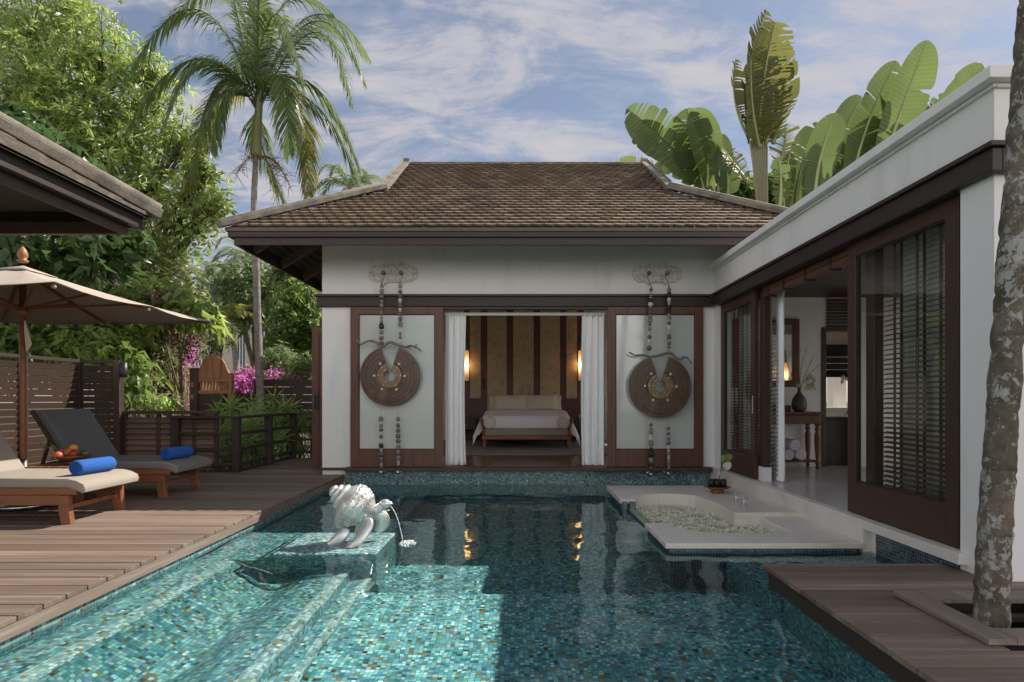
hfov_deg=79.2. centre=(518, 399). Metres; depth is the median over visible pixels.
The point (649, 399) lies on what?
wall hanging
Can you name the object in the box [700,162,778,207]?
broadleaf shrub
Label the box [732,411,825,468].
console table
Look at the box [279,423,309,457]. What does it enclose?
fan palm
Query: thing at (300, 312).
leafy tree
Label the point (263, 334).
window
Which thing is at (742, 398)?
venetian blind
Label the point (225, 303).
leafy tree
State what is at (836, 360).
roman shade
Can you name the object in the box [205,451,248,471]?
spiky plant
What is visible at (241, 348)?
window
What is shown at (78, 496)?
side table
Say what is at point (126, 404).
spiky plant
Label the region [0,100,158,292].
fig tree
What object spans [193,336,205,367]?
window
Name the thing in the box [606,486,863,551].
sunken bathtub
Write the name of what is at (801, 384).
orchid branches
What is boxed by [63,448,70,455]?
nectarine
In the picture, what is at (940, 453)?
venetian blind
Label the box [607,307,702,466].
sliding door
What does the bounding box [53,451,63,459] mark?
peach
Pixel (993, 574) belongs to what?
trunk
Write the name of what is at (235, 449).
railing
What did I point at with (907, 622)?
deck
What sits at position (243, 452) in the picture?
spiky plant
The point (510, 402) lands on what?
pillow
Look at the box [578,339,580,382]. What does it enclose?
wall sconce
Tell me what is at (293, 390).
plank fence
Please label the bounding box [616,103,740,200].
banana plant
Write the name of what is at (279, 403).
fan palm
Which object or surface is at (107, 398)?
louvre screen
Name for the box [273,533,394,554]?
fountain plinth
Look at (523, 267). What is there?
villa
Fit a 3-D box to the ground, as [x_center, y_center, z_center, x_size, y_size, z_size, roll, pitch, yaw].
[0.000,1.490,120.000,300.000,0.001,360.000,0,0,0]
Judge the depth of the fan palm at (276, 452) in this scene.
12.15 m
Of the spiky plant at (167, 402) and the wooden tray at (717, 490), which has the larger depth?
the spiky plant at (167, 402)
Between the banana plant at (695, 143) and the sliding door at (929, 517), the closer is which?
the sliding door at (929, 517)
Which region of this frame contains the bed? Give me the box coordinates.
[473,410,579,445]
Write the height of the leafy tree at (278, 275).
6.429 m
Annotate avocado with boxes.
[79,449,89,455]
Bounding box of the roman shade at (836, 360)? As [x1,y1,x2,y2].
[826,345,847,376]
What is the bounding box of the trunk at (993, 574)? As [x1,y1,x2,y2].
[971,0,1023,628]
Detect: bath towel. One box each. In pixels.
[773,448,793,459]
[785,438,799,449]
[792,449,805,459]
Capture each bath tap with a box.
[733,493,738,501]
[741,497,747,505]
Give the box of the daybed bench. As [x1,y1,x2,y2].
[479,418,573,448]
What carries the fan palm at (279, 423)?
on the ground
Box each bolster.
[483,417,495,428]
[557,417,569,428]
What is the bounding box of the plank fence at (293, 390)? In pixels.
[224,379,311,465]
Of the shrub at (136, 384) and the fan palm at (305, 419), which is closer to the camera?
the shrub at (136, 384)
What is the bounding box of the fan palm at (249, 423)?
[219,407,260,451]
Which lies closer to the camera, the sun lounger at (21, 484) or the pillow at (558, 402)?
the sun lounger at (21, 484)
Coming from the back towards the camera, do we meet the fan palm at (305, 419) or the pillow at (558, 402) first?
the pillow at (558, 402)
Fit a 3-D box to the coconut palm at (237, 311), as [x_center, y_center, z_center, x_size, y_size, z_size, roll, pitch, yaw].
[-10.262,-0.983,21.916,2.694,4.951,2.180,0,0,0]
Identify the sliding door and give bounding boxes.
[350,307,442,466]
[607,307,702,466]
[721,290,757,478]
[848,195,959,547]
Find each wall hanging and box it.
[356,262,420,473]
[629,262,691,475]
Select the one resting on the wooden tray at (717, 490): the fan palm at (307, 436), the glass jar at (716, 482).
the glass jar at (716, 482)
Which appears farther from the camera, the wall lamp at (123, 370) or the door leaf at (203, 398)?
the door leaf at (203, 398)
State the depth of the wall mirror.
9.66 m
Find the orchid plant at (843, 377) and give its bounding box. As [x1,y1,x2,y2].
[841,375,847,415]
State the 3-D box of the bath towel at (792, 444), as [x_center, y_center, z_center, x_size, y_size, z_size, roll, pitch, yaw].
[4.150,0.685,9.496,0.166,0.165,0.408,0,0,0]
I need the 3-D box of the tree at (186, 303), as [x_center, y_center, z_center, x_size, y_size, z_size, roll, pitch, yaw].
[-6.673,-0.504,12.126,2.476,3.959,1.412,0,0,20]
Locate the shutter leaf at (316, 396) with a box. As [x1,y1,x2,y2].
[312,326,321,466]
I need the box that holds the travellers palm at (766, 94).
[719,10,802,212]
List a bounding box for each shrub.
[0,274,117,451]
[21,234,210,438]
[28,271,169,420]
[92,324,200,416]
[98,341,174,416]
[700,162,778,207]
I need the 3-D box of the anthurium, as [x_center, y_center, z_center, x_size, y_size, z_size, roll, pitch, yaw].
[2.615,0.891,7.923,0.219,0.388,0.128,0,0,-28]
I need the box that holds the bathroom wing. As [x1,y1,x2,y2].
[708,65,1023,581]
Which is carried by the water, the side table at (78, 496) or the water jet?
the water jet
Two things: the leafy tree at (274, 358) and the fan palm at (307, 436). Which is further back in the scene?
the leafy tree at (274, 358)
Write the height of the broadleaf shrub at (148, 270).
5.119 m
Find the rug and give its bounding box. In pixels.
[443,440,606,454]
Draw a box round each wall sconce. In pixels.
[465,339,468,382]
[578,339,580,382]
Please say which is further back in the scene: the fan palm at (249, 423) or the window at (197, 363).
the window at (197, 363)
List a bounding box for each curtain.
[446,315,465,464]
[581,315,604,464]
[737,297,771,471]
[776,291,784,481]
[899,223,944,496]
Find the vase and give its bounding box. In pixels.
[791,388,806,411]
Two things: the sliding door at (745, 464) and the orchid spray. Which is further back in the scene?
the sliding door at (745, 464)
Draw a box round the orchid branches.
[787,344,822,390]
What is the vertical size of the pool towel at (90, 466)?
0.147 m
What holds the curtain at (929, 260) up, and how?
hanging from the bathroom wing
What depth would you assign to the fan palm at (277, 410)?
13.07 m
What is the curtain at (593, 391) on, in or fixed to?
hanging from the villa
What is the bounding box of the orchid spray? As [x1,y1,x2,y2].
[38,440,67,455]
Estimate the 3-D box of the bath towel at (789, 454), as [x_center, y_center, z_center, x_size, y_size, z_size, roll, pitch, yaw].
[4.060,0.835,9.496,0.166,0.165,0.408,0,0,0]
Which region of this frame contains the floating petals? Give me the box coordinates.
[636,504,772,532]
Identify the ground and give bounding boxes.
[0,402,847,469]
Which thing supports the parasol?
on the deck at (47, 558)
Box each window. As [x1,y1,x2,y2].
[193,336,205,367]
[235,332,245,371]
[262,331,267,357]
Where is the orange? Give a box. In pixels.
[68,443,77,449]
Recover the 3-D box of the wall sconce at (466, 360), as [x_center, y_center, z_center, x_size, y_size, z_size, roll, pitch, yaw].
[-1.335,-0.977,15.667,0.150,1.110,0.169,0,0,0]
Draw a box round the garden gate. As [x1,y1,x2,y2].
[190,356,233,469]
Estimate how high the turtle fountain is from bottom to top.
0.585 m
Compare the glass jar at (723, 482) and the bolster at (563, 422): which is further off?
the bolster at (563, 422)
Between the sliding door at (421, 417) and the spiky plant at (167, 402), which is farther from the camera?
the spiky plant at (167, 402)
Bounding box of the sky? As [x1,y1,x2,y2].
[0,0,1018,402]
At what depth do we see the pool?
9.66 m
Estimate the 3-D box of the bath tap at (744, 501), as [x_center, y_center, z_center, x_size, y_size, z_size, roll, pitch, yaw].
[2.545,1.151,6.990,0.059,0.106,0.059,0,0,45]
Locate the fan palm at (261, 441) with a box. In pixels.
[221,421,296,467]
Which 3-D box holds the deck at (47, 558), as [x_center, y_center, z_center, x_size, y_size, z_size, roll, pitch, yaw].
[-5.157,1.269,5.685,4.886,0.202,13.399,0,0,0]
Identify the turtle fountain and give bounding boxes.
[327,484,392,547]
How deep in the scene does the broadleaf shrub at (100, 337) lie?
11.02 m
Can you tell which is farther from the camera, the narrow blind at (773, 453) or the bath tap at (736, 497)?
the narrow blind at (773, 453)
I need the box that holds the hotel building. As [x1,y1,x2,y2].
[176,316,311,415]
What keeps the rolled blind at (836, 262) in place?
attached to the bathroom wing
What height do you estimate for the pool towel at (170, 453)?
0.147 m
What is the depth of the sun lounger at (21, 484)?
5.86 m
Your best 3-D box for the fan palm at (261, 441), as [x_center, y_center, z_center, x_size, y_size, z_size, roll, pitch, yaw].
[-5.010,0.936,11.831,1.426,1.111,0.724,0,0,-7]
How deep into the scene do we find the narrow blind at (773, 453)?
7.95 m
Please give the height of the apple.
0.099 m
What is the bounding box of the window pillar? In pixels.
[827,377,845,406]
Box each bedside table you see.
[465,418,477,441]
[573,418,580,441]
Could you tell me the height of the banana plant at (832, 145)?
5.215 m
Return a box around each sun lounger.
[0,430,138,523]
[30,409,211,497]
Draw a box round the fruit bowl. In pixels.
[52,454,91,464]
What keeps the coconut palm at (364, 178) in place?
on the ground
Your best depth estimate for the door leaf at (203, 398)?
12.18 m
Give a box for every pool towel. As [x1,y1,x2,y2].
[69,456,116,475]
[160,445,193,459]
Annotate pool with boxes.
[0,471,959,648]
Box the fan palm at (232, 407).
[204,387,273,467]
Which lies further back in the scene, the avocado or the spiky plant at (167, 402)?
the spiky plant at (167, 402)
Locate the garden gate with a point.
(216, 372)
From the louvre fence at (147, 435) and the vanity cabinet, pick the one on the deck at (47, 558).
the louvre fence at (147, 435)
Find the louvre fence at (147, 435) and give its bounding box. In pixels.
[122,411,220,469]
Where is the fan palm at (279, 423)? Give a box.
[253,411,309,458]
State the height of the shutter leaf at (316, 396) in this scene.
2.400 m
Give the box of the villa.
[216,158,787,483]
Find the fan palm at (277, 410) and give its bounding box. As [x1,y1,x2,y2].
[255,385,310,456]
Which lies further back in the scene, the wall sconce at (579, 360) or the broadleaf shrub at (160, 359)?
the wall sconce at (579, 360)
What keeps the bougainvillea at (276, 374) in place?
on the ground
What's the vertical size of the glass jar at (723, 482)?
0.106 m
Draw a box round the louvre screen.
[0,353,123,465]
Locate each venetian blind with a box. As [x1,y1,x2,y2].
[730,294,759,464]
[883,223,944,499]
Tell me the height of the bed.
0.784 m
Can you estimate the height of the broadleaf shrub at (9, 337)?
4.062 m
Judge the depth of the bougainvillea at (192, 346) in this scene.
13.47 m
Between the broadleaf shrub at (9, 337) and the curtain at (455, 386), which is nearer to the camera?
the curtain at (455, 386)
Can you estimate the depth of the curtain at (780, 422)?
7.88 m
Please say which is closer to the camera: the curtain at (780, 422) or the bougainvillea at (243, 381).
the curtain at (780, 422)
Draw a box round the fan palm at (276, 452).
[242,426,288,464]
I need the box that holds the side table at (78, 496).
[25,462,111,507]
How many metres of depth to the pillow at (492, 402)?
15.58 m
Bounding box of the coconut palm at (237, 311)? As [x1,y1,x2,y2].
[218,303,269,377]
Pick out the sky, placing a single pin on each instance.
(446, 80)
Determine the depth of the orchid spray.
6.95 m
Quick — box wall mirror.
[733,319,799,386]
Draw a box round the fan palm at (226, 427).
[210,405,264,469]
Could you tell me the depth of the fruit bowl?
6.86 m
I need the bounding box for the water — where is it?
[0,484,1023,681]
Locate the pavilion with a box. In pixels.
[0,111,162,234]
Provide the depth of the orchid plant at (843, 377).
10.12 m
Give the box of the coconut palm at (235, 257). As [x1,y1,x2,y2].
[203,234,269,277]
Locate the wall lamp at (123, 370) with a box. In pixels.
[119,362,127,376]
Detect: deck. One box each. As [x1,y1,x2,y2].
[0,458,344,642]
[762,564,1023,681]
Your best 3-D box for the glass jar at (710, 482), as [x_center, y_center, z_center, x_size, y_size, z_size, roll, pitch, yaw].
[2.485,1.078,8.000,0.072,0.106,0.071,0,0,0]
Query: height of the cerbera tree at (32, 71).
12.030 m
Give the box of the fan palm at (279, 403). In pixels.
[246,393,299,448]
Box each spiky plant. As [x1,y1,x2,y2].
[98,393,159,420]
[129,384,186,416]
[138,392,190,416]
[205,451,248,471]
[220,438,262,466]
[286,443,311,457]
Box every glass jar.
[708,479,713,486]
[714,478,719,486]
[720,479,726,486]
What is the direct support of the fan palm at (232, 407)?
on the ground
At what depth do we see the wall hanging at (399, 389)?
9.45 m
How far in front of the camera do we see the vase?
9.38 m
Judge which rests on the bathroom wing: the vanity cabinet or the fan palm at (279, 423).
the vanity cabinet
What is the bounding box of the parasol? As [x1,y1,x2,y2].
[0,246,213,511]
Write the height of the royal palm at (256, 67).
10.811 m
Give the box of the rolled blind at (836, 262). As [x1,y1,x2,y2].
[764,249,847,296]
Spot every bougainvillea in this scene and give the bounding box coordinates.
[99,275,209,410]
[232,363,268,392]
[264,366,305,455]
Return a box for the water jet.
[390,506,415,546]
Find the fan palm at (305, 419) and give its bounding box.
[286,406,311,457]
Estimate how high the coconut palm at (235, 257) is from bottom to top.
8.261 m
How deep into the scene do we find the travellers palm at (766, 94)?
13.36 m
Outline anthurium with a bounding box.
[717,454,732,479]
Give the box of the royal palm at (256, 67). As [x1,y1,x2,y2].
[123,0,371,451]
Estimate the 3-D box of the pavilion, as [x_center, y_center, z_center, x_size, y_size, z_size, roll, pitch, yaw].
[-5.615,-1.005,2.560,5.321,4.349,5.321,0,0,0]
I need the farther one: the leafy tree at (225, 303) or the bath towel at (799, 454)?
the leafy tree at (225, 303)
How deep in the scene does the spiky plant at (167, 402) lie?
10.92 m
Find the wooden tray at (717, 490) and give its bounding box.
[704,485,730,493]
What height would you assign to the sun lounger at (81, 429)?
1.046 m
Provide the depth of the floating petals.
6.88 m
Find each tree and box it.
[0,0,238,438]
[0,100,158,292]
[131,274,235,415]
[186,274,277,315]
[201,321,239,389]
[204,250,290,366]
[252,340,311,456]
[262,277,321,449]
[263,265,321,443]
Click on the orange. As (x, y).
(73, 446)
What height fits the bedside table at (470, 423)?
0.569 m
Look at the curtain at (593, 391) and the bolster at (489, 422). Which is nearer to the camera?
the curtain at (593, 391)
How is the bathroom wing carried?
on the ground
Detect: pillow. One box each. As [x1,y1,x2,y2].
[489,396,494,409]
[494,395,525,409]
[525,395,557,409]
[557,396,561,409]
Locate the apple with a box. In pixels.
[69,449,78,455]
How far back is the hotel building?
33.06 m
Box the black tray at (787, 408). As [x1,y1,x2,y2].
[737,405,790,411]
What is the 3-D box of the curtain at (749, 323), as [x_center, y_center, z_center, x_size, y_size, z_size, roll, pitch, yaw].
[3.332,-0.210,8.780,0.084,2.440,1.160,0,0,0]
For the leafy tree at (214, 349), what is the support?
on the ground
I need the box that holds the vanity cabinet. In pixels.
[826,416,847,464]
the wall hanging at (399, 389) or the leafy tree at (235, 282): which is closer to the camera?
the wall hanging at (399, 389)
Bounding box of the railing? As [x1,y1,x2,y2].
[170,412,311,472]
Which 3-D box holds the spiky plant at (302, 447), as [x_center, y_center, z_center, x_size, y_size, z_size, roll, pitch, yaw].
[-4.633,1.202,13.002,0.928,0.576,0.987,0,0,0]
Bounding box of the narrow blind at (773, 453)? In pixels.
[770,297,778,475]
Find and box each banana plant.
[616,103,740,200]
[770,40,984,207]
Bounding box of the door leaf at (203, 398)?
[199,394,223,469]
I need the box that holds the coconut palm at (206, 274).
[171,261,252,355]
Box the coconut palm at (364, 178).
[307,161,382,198]
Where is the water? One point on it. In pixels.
(527, 583)
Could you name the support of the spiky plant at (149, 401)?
on the ground
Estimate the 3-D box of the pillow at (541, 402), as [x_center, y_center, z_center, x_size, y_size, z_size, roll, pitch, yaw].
[0.550,0.074,15.380,0.820,0.382,0.220,0,0,0]
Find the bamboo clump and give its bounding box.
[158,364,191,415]

